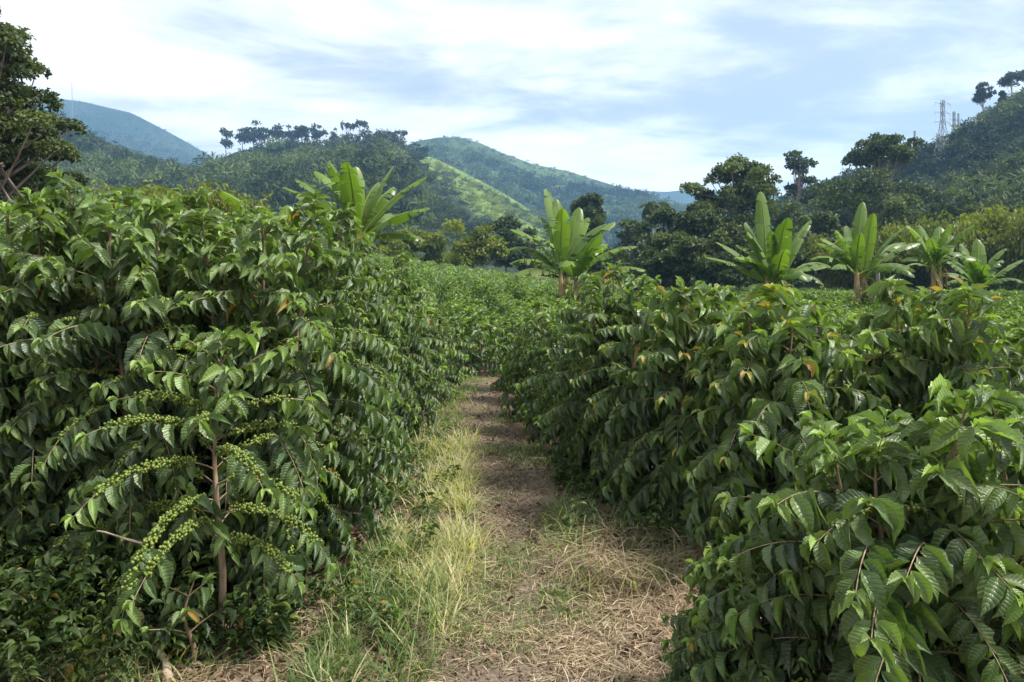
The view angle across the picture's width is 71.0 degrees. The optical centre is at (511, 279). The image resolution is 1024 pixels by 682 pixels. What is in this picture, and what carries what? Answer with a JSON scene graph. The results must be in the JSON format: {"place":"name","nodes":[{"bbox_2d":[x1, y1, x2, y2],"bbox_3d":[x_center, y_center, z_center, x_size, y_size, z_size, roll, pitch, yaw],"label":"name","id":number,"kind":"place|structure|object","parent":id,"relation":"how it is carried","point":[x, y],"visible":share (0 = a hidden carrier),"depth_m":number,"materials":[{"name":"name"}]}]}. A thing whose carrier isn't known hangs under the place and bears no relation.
{"place":"outdoors","nodes":[
{"label":"outdoors","id":0,"kind":"place"},
{"bbox_2d":[34,99,214,165],"bbox_3d":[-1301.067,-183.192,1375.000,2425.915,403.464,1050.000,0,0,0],"label":"hill","id":1,"kind":"structure","parent":0,"point":[115,114],"depth_m":1442.78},
{"bbox_2d":[43,99,209,165],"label":"mountain woodland","id":2,"kind":"object","parent":1,"relation":"on","point":[155,147],"visible":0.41,"depth_m":1355.92,"materials":[{"name":"green plant"}]},
{"bbox_2d":[28,131,578,280],"bbox_3d":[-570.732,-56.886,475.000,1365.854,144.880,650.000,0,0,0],"label":"forested hill","id":3,"kind":"structure","parent":0,"point":[449,246],"depth_m":265.52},
{"bbox_2d":[20,103,575,280],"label":"hillside woodland","id":4,"kind":"object","parent":3,"relation":"on","point":[275,167],"visible":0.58,"depth_m":276.10,"materials":[{"name":"green plant"}]},
{"bbox_2d":[1,284,926,681],"bbox_3d":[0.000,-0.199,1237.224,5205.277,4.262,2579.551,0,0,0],"label":"ground","id":5,"kind":"structure","parent":0,"point":[519,426],"depth_m":5.29,"materials":[{"name":"soil"}]},
{"bbox_2d":[0,6,87,206],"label":"broadleaf tree","id":6,"kind":"object","parent":5,"relation":"on","point":[35,138],"visible":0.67,"depth_m":20.14,"materials":[{"name":"green plant"}]},
{"bbox_2d":[6,110,89,195],"bbox_3d":[-17.131,-2.450,25.005,3.655,7.703,4.183,0,0,0],"label":"broadleaf tree","id":7,"kind":"object","parent":5,"relation":"on","point":[75,175],"visible":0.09,"depth_m":25.61,"materials":[{"name":"green plant"}]},
{"bbox_2d":[0,187,155,634],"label":"coffee shrub","id":8,"kind":"object","parent":5,"relation":"on","point":[32,324],"visible":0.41,"depth_m":4.01,"materials":[{"name":"green plant"}]},
{"bbox_2d":[0,186,178,539],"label":"coffee shrub","id":9,"kind":"object","parent":5,"relation":"on","point":[120,201],"visible":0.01,"depth_m":5.60,"materials":[{"name":"green plant"}]},
{"bbox_2d":[0,507,228,681],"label":"undergrowth","id":10,"kind":"object","parent":5,"relation":"on","point":[32,596],"visible":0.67,"depth_m":3.40,"materials":[{"name":"green plant"}]},
{"bbox_2d":[1,608,261,681],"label":"corner grass","id":11,"kind":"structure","parent":5,"relation":"on","point":[131,672],"depth_m":3.39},
{"bbox_2d":[0,169,264,651],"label":"coffee shrub","id":12,"kind":"object","parent":5,"relation":"on","point":[138,283],"visible":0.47,"depth_m":3.94,"materials":[{"name":"green plant"}]},
{"bbox_2d":[139,604,174,681],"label":"dead branch","id":13,"kind":"object","parent":5,"relation":"on","point":[168,668],"visible":0.37,"depth_m":3.39,"materials":[{"name":"brown wood"}]},
{"bbox_2d":[134,175,239,263],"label":"thicket bush","id":14,"kind":"object","parent":5,"relation":"on","point":[216,200],"visible":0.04,"depth_m":33.41,"materials":[{"name":"green plant"}]},
{"bbox_2d":[137,571,236,664],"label":"coffee seedling","id":15,"kind":"object","parent":5,"relation":"on","point":[204,595],"visible":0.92,"depth_m":3.48,"materials":[{"name":"green plant"}]},
{"bbox_2d":[59,321,338,643],"bbox_3d":[-1.555,1.070,3.688,1.352,1.702,1.164,0,0,-38],"label":"coffee shrub","id":16,"kind":"object","parent":5,"relation":"on","point":[245,464],"visible":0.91,"depth_m":3.55,"materials":[{"name":"green plant"}]},
{"bbox_2d":[120,572,304,667],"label":"stem weeds","id":17,"kind":"object","parent":5,"relation":"on","point":[245,640],"visible":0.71,"depth_m":3.58,"materials":[{"name":"green plant"}]},
{"bbox_2d":[13,523,451,681],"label":"leaf litter","id":18,"kind":"object","parent":5,"relation":"on","point":[254,678],"visible":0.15,"depth_m":3.58,"materials":[{"name":"plant"}]},
{"bbox_2d":[186,190,285,241],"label":"thicket bush","id":19,"kind":"object","parent":5,"relation":"on","point":[255,202],"visible":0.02,"depth_m":35.11,"materials":[{"name":"green plant"}]},
{"bbox_2d":[66,191,413,627],"bbox_3d":[-1.555,0.688,4.504,1.857,2.538,1.760,0,0,-3],"label":"coffee shrub","id":20,"kind":"object","parent":5,"relation":"on","point":[286,291],"visible":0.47,"depth_m":4.27,"materials":[{"name":"green plant"}]},
{"bbox_2d":[219,191,363,237],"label":"banana plant","id":21,"kind":"object","parent":5,"relation":"on","point":[225,196],"visible":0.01,"depth_m":12.33,"materials":[{"name":"green plant"}]},
{"bbox_2d":[182,198,409,543],"bbox_3d":[-1.739,0.671,5.561,1.845,2.611,1.925,0,0,-36],"label":"coffee shrub","id":22,"kind":"object","parent":5,"relation":"on","point":[346,225],"visible":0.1,"depth_m":5.53,"materials":[{"name":"green plant"}]},
{"bbox_2d":[134,568,462,681],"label":"shade straw","id":23,"kind":"object","parent":5,"relation":"on","point":[190,677],"visible":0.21,"depth_m":3.57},
{"bbox_2d":[261,230,413,503],"bbox_3d":[-1.858,0.710,6.555,1.857,2.538,1.760,0,0,5],"label":"coffee shrub","id":24,"kind":"object","parent":5,"relation":"on","point":[371,358],"visible":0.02,"depth_m":6.51,"materials":[{"name":"green plant"}]},
{"bbox_2d":[233,417,463,650],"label":"verge weeds","id":25,"kind":"object","parent":5,"relation":"on","point":[313,583],"visible":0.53,"depth_m":4.23,"materials":[{"name":"green plant"}]},
{"bbox_2d":[280,161,429,252],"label":"banana plant","id":26,"kind":"object","parent":5,"relation":"on","point":[365,216],"visible":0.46,"depth_m":16.95,"materials":[{"name":"green plant"}]},
{"bbox_2d":[244,518,493,681],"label":"green grass","id":27,"kind":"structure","parent":5,"relation":"on","point":[339,652],"depth_m":3.69,"materials":[{"name":"plant"}]},
{"bbox_2d":[310,235,429,461],"bbox_3d":[-1.752,0.744,7.540,1.734,2.454,1.809,0,0,-16],"label":"coffee shrub","id":28,"kind":"object","parent":5,"relation":"on","point":[393,327],"visible":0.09,"depth_m":7.48,"materials":[{"name":"green plant"}]},
{"bbox_2d":[373,228,419,259],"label":"broadleaf tree","id":29,"kind":"object","parent":5,"relation":"on","point":[391,247],"visible":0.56,"depth_m":86.73,"materials":[{"name":"green plant"}]},
{"bbox_2d":[373,249,444,441],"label":"coffee shrub","id":30,"kind":"object","parent":5,"relation":"on","point":[421,347],"visible":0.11,"depth_m":8.63,"materials":[{"name":"green plant"}]},
{"bbox_2d":[338,373,488,510],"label":"verge grass","id":31,"kind":"structure","parent":5,"relation":"on","point":[467,388],"depth_m":9.60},
{"bbox_2d":[390,281,456,416],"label":"coffee shrub","id":32,"kind":"object","parent":5,"relation":"on","point":[439,350],"visible":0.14,"depth_m":9.70,"materials":[{"name":"green plant"}]},
{"bbox_2d":[410,229,447,264],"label":"broadleaf tree","id":33,"kind":"object","parent":5,"relation":"on","point":[436,248],"visible":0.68,"depth_m":90.41,"materials":[{"name":"green plant"}]},
{"bbox_2d":[347,420,513,644],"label":"pale verge grass","id":34,"kind":"structure","parent":5,"relation":"on","point":[457,446],"depth_m":5.18,"materials":[{"name":"plant"}]},
{"bbox_2d":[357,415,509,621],"bbox_3d":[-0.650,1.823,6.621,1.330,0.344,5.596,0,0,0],"label":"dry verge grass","id":35,"kind":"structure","parent":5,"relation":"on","point":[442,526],"depth_m":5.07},
{"bbox_2d":[402,295,468,408],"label":"coffee shrub","id":36,"kind":"object","parent":5,"relation":"on","point":[454,353],"visible":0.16,"depth_m":10.76,"materials":[{"name":"green plant"}]},
{"bbox_2d":[423,301,477,393],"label":"coffee shrub","id":37,"kind":"object","parent":5,"relation":"on","point":[455,380],"visible":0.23,"depth_m":12.04,"materials":[{"name":"green plant"}]},
{"bbox_2d":[441,218,509,267],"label":"broadleaf tree","id":38,"kind":"object","parent":5,"relation":"on","point":[469,250],"visible":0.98,"depth_m":78.48,"materials":[{"name":"green plant"}]},
{"bbox_2d":[449,307,508,376],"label":"coffee shrub","id":39,"kind":"object","parent":5,"relation":"on","point":[473,352],"visible":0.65,"depth_m":14.14,"materials":[{"name":"green plant"}]},
{"bbox_2d":[481,309,530,392],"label":"coffee shrub","id":40,"kind":"object","parent":5,"relation":"on","point":[515,314],"visible":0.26,"depth_m":12.25,"materials":[{"name":"green plant"}]},
{"bbox_2d":[488,215,526,271],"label":"broadleaf tree","id":41,"kind":"object","parent":5,"relation":"on","point":[504,225],"visible":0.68,"depth_m":95.04,"materials":[{"name":"green plant"}]},
{"bbox_2d":[489,313,557,399],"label":"coffee shrub","id":42,"kind":"object","parent":5,"relation":"on","point":[517,345],"visible":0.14,"depth_m":11.03,"materials":[{"name":"green plant"}]},
{"bbox_2d":[507,226,543,275],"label":"broadleaf tree","id":43,"kind":"object","parent":5,"relation":"on","point":[529,231],"visible":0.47,"depth_m":98.78,"materials":[{"name":"green plant"}]},
{"bbox_2d":[499,307,566,422],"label":"coffee shrub","id":44,"kind":"object","parent":5,"relation":"on","point":[516,378],"visible":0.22,"depth_m":9.85,"materials":[{"name":"green plant"}]},
{"bbox_2d":[499,299,596,435],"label":"coffee shrub","id":45,"kind":"object","parent":5,"relation":"on","point":[539,312],"visible":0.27,"depth_m":8.75,"materials":[{"name":"green plant"}]},
{"bbox_2d":[514,288,613,463],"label":"coffee shrub","id":46,"kind":"object","parent":5,"relation":"on","point":[542,380],"visible":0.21,"depth_m":7.61,"materials":[{"name":"green plant"}]},
{"bbox_2d":[505,188,645,304],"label":"banana plant","id":47,"kind":"object","parent":5,"relation":"on","point":[570,246],"visible":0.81,"depth_m":29.94,"materials":[{"name":"green plant"}]},
{"bbox_2d":[569,192,606,273],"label":"broadleaf tree","id":48,"kind":"object","parent":5,"relation":"on","point":[592,210],"visible":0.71,"depth_m":89.38,"materials":[{"name":"green plant"}]},
{"bbox_2d":[586,243,635,282],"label":"broadleaf tree","id":49,"kind":"object","parent":5,"relation":"on","point":[623,256],"visible":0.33,"depth_m":76.25,"materials":[{"name":"green plant"}]},
{"bbox_2d":[535,260,695,503],"bbox_3d":[1.044,0.892,6.626,1.506,2.172,1.589,0,0,30],"label":"coffee shrub","id":50,"kind":"object","parent":5,"relation":"on","point":[591,384],"visible":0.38,"depth_m":6.41,"materials":[{"name":"green plant"}]},
{"bbox_2d":[521,480,719,599],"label":"grass","id":51,"kind":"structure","parent":5,"relation":"on","point":[562,506],"depth_m":4.93,"materials":[{"name":"plant"}]},
{"bbox_2d":[515,492,732,614],"bbox_3d":[0.877,1.893,4.845,1.919,0.376,2.172,0,0,0],"label":"long straw","id":52,"kind":"object","parent":5,"relation":"on","point":[615,551],"visible":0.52,"depth_m":4.64,"materials":[{"name":"plant"}]},
{"bbox_2d":[545,436,707,558],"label":"weeds","id":53,"kind":"object","parent":5,"relation":"on","point":[656,521],"visible":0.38,"depth_m":5.21,"materials":[{"name":"green plant"}]},
{"bbox_2d":[613,218,657,280],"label":"broadleaf tree","id":54,"kind":"object","parent":5,"relation":"on","point":[635,232],"visible":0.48,"depth_m":93.65,"materials":[{"name":"green plant"}]},
{"bbox_2d":[628,240,676,287],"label":"broadleaf tree","id":55,"kind":"object","parent":5,"relation":"on","point":[640,247],"visible":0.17,"depth_m":70.16,"materials":[{"name":"green plant"}]},
{"bbox_2d":[645,205,686,249],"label":"broadleaf tree","id":56,"kind":"object","parent":5,"relation":"on","point":[666,215],"visible":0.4,"depth_m":83.06,"materials":[{"name":"green plant"}]},
{"bbox_2d":[639,230,693,290],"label":"broadleaf tree","id":57,"kind":"object","parent":5,"relation":"on","point":[671,251],"visible":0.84,"depth_m":59.05,"materials":[{"name":"green plant"}]},
{"bbox_2d":[593,276,773,553],"bbox_3d":[1.314,0.986,5.537,1.454,2.037,1.486,0,0,24],"label":"coffee shrub","id":58,"kind":"object","parent":5,"relation":"on","point":[657,445],"visible":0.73,"depth_m":5.32,"materials":[{"name":"green plant"}]},
{"bbox_2d":[369,252,1023,303],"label":"coffee field","id":59,"kind":"structure","parent":5,"relation":"on","point":[494,277],"depth_m":48.50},
{"bbox_2d":[670,201,726,276],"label":"broadleaf tree","id":60,"kind":"object","parent":5,"relation":"on","point":[701,218],"visible":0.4,"depth_m":65.06,"materials":[{"name":"green plant"}]},
{"bbox_2d":[674,220,761,287],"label":"broadleaf tree","id":61,"kind":"object","parent":5,"relation":"on","point":[712,272],"visible":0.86,"depth_m":56.95,"materials":[{"name":"green plant"}]},
{"bbox_2d":[679,152,782,287],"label":"broadleaf tree","id":62,"kind":"object","parent":5,"relation":"on","point":[736,200],"visible":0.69,"depth_m":73.20,"materials":[{"name":"green plant"}]},
{"bbox_2d":[658,536,834,681],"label":"coffee shrub","id":63,"kind":"object","parent":5,"relation":"on","point":[695,645],"visible":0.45,"depth_m":2.88,"materials":[{"name":"green plant"}]},
{"bbox_2d":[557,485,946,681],"bbox_3d":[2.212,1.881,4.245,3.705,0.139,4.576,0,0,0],"label":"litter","id":64,"kind":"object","parent":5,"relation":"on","point":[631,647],"visible":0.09,"depth_m":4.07,"materials":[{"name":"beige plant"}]},
{"bbox_2d":[705,191,830,308],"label":"banana plant","id":65,"kind":"object","parent":5,"relation":"on","point":[773,263],"visible":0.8,"depth_m":22.98,"materials":[{"name":"green plant"}]},
{"bbox_2d":[671,280,890,572],"bbox_3d":[1.772,1.021,4.795,1.493,2.042,1.456,0,0,-29],"label":"coffee shrub","id":66,"kind":"object","parent":5,"relation":"on","point":[768,409],"visible":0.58,"depth_m":4.56,"materials":[{"name":"green plant"}]},
{"bbox_2d":[768,197,819,237],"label":"broadleaf tree","id":67,"kind":"object","parent":5,"relation":"on","point":[790,210],"visible":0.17,"depth_m":85.94,"materials":[{"name":"green plant"}]},
{"bbox_2d":[783,150,818,219],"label":"broadleaf tree","id":68,"kind":"object","parent":5,"relation":"on","point":[797,164],"visible":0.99,"depth_m":129.82,"materials":[{"name":"green plant"}]},
{"bbox_2d":[790,210,851,288],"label":"broadleaf tree","id":69,"kind":"object","parent":5,"relation":"on","point":[825,222],"visible":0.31,"depth_m":68.27,"materials":[{"name":"green plant"}]},
{"bbox_2d":[797,181,853,234],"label":"broadleaf tree","id":70,"kind":"object","parent":5,"relation":"on","point":[812,191],"visible":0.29,"depth_m":119.57,"materials":[{"name":"green plant"}]},
{"bbox_2d":[792,229,861,289],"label":"bamboo clump","id":71,"kind":"object","parent":5,"relation":"on","point":[838,279],"visible":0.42,"depth_m":63.53,"materials":[{"name":"green plant"}]},
{"bbox_2d":[770,298,900,424],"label":"coffee shrub","id":72,"kind":"object","parent":5,"relation":"on","point":[848,324],"visible":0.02,"depth_m":5.98,"materials":[{"name":"green plant"}]},
{"bbox_2d":[689,374,1023,681],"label":"coffee shrub","id":73,"kind":"object","parent":5,"relation":"on","point":[936,558],"visible":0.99,"depth_m":2.51,"materials":[{"name":"green plant"}]},
{"bbox_2d":[803,167,918,287],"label":"broadleaf tree","id":74,"kind":"object","parent":5,"relation":"on","point":[871,182],"visible":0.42,"depth_m":90.21,"materials":[{"name":"green plant"}]},
{"bbox_2d":[810,202,922,308],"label":"banana plant","id":75,"kind":"object","parent":5,"relation":"on","point":[858,249],"visible":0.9,"depth_m":24.95,"materials":[{"name":"green plant"}]},
{"bbox_2d":[839,217,918,287],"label":"bamboo clump","id":76,"kind":"object","parent":5,"relation":"on","point":[886,233],"visible":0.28,"depth_m":58.34,"materials":[{"name":"green plant"}]},
{"bbox_2d":[840,132,925,201],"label":"broadleaf tree","id":77,"kind":"object","parent":5,"relation":"on","point":[875,149],"visible":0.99,"depth_m":97.91,"materials":[{"name":"green plant"}]},
{"bbox_2d":[870,192,944,236],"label":"broadleaf tree","id":78,"kind":"object","parent":5,"relation":"on","point":[893,205],"visible":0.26,"depth_m":79.23,"materials":[{"name":"green plant"}]},
{"bbox_2d":[880,183,946,221],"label":"broadleaf tree","id":79,"kind":"object","parent":5,"relation":"on","point":[926,192],"visible":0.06,"depth_m":95.81,"materials":[{"name":"green plant"}]},
{"bbox_2d":[881,221,955,289],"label":"bamboo clump","id":80,"kind":"object","parent":5,"relation":"on","point":[920,279],"visible":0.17,"depth_m":61.12,"materials":[{"name":"green plant"}]},
{"bbox_2d":[827,274,1023,538],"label":"coffee shrub","id":81,"kind":"object","parent":5,"relation":"on","point":[918,362],"visible":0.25,"depth_m":4.57,"materials":[{"name":"green plant"}]},
{"bbox_2d":[900,224,981,294],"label":"banana plant","id":82,"kind":"object","parent":5,"relation":"on","point":[937,248],"visible":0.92,"depth_m":25.95,"materials":[{"name":"green plant"}]},
{"bbox_2d":[902,209,1009,289],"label":"bamboo clump","id":83,"kind":"object","parent":5,"relation":"on","point":[969,238],"visible":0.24,"depth_m":56.80,"materials":[{"name":"green plant"}]},
{"bbox_2d":[927,187,1001,285],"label":"broadleaf tree","id":84,"kind":"object","parent":5,"relation":"on","point":[970,206],"visible":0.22,"depth_m":84.07,"materials":[{"name":"green plant"}]},
{"bbox_2d":[925,384,1023,681],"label":"coffee shrub","id":85,"kind":"object","parent":5,"relation":"on","point":[1006,403],"visible":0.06,"depth_m":3.02,"materials":[{"name":"green plant"}]},
{"bbox_2d":[942,239,1023,286],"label":"banana plant","id":86,"kind":"object","parent":5,"relation":"on","point":[974,272],"visible":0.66,"depth_m":27.93,"materials":[{"name":"green plant"}]},
{"bbox_2d":[962,203,1023,290],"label":"bamboo clump","id":87,"kind":"object","parent":5,"relation":"on","point":[1009,238],"visible":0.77,"depth_m":55.38,"materials":[{"name":"green plant"}]},
{"bbox_2d":[964,182,1023,219],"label":"broadleaf tree","id":88,"kind":"object","parent":5,"relation":"on","point":[1018,199],"visible":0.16,"depth_m":87.75,"materials":[{"name":"green plant"}]},
{"bbox_2d":[969,311,1023,474],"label":"coffee shrub","id":89,"kind":"object","parent":5,"relation":"on","point":[1015,345],"visible":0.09,"depth_m":5.37,"materials":[{"name":"green plant"}]},
{"bbox_2d":[979,316,1023,390],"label":"coffee shrub","id":90,"kind":"object","parent":5,"relation":"on","point":[1015,323],"visible":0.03,"depth_m":7.00,"materials":[{"name":"green plant"}]},
{"bbox_2d":[280,371,680,681],"bbox_3d":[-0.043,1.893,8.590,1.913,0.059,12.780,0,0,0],"label":"path","id":91,"kind":"structure","parent":0,"point":[494,672],"depth_m":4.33,"materials":[{"name":"soil"}]},
{"bbox_2d":[444,382,566,546],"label":"litter","id":92,"kind":"object","parent":91,"relation":"on","point":[524,510],"visible":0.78,"depth_m":7.10,"materials":[{"name":"brown plant"}]},
{"bbox_2d":[450,376,564,504],"bbox_3d":[-0.334,1.895,10.004,1.685,0.125,8.160,0,0,-6],"label":"narrow path straw","id":93,"kind":"object","parent":91,"relation":"on","point":[498,443],"visible":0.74,"depth_m":8.02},
{"bbox_2d":[391,457,653,681],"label":"path straw","id":94,"kind":"object","parent":91,"relation":"on","point":[504,628],"visible":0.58,"depth_m":3.87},
{"bbox_2d":[393,502,696,681],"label":"path litter","id":95,"kind":"object","parent":91,"relation":"on","point":[504,637],"visible":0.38,"depth_m":4.09,"materials":[{"name":"beige plant"}]},
{"bbox_2d":[505,520,813,681],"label":"straw litter","id":96,"kind":"object","parent":91,"relation":"on","point":[648,622],"visible":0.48,"depth_m":3.90,"materials":[{"name":"plant"}]},
{"bbox_2d":[0,0,1023,195],"label":"sky","id":97,"kind":"structure","parent":0,"point":[652,95],"materials":[{"name":"white"}]},
{"bbox_2d":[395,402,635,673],"bbox_3d":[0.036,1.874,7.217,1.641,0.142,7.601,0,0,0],"label":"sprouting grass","id":98,"kind":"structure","parent":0,"point":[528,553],"depth_m":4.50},
{"bbox_2d":[389,413,649,681],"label":"path grass","id":99,"kind":"structure","parent":0,"point":[536,460],"depth_m":4.32,"materials":[{"name":"plant"}]},
{"bbox_2d":[420,156,629,283],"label":"grassy hill","id":100,"kind":"structure","parent":0,"point":[468,191],"depth_m":505.84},
{"bbox_2d":[417,158,577,260],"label":"spur bushes","id":101,"kind":"object","parent":100,"relation":"on","point":[497,199],"visible":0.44,"depth_m":485.45,"materials":[{"name":"green plant"}]},
{"bbox_2d":[406,137,719,256],"bbox_3d":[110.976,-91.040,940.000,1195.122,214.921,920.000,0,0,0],"label":"distant hill","id":102,"kind":"structure","parent":0,"point":[475,146],"depth_m":952.19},
{"bbox_2d":[407,135,703,248],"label":"woodland","id":103,"kind":"object","parent":102,"relation":"on","point":[529,180],"visible":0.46,"depth_m":804.71,"materials":[{"name":"green plant"}]},
{"bbox_2d":[633,189,781,216],"bbox_3d":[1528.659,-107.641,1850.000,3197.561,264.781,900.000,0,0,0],"label":"hazy ridge","id":104,"kind":"structure","parent":0,"point":[681,198],"depth_m":1867.83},
{"bbox_2d":[747,119,1023,288],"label":"hill","id":105,"kind":"structure","parent":0,"point":[812,283],"depth_m":191.69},
{"bbox_2d":[625,86,1023,287],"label":"hillside shrubs","id":106,"kind":"object","parent":105,"relation":"on","point":[978,174],"visible":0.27,"depth_m":181.84,"materials":[{"name":"green plant"}]},
{"bbox_2d":[971,81,996,111],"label":"hill tree","id":107,"kind":"object","parent":105,"relation":"on","point":[981,94],"visible":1,"depth_m":233.89,"materials":[{"name":"green plant"}]},
{"bbox_2d":[996,71,1023,95],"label":"hill tree","id":108,"kind":"object","parent":105,"relation":"on","point":[1008,78],"visible":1,"depth_m":234.35,"materials":[{"name":"green plant"}]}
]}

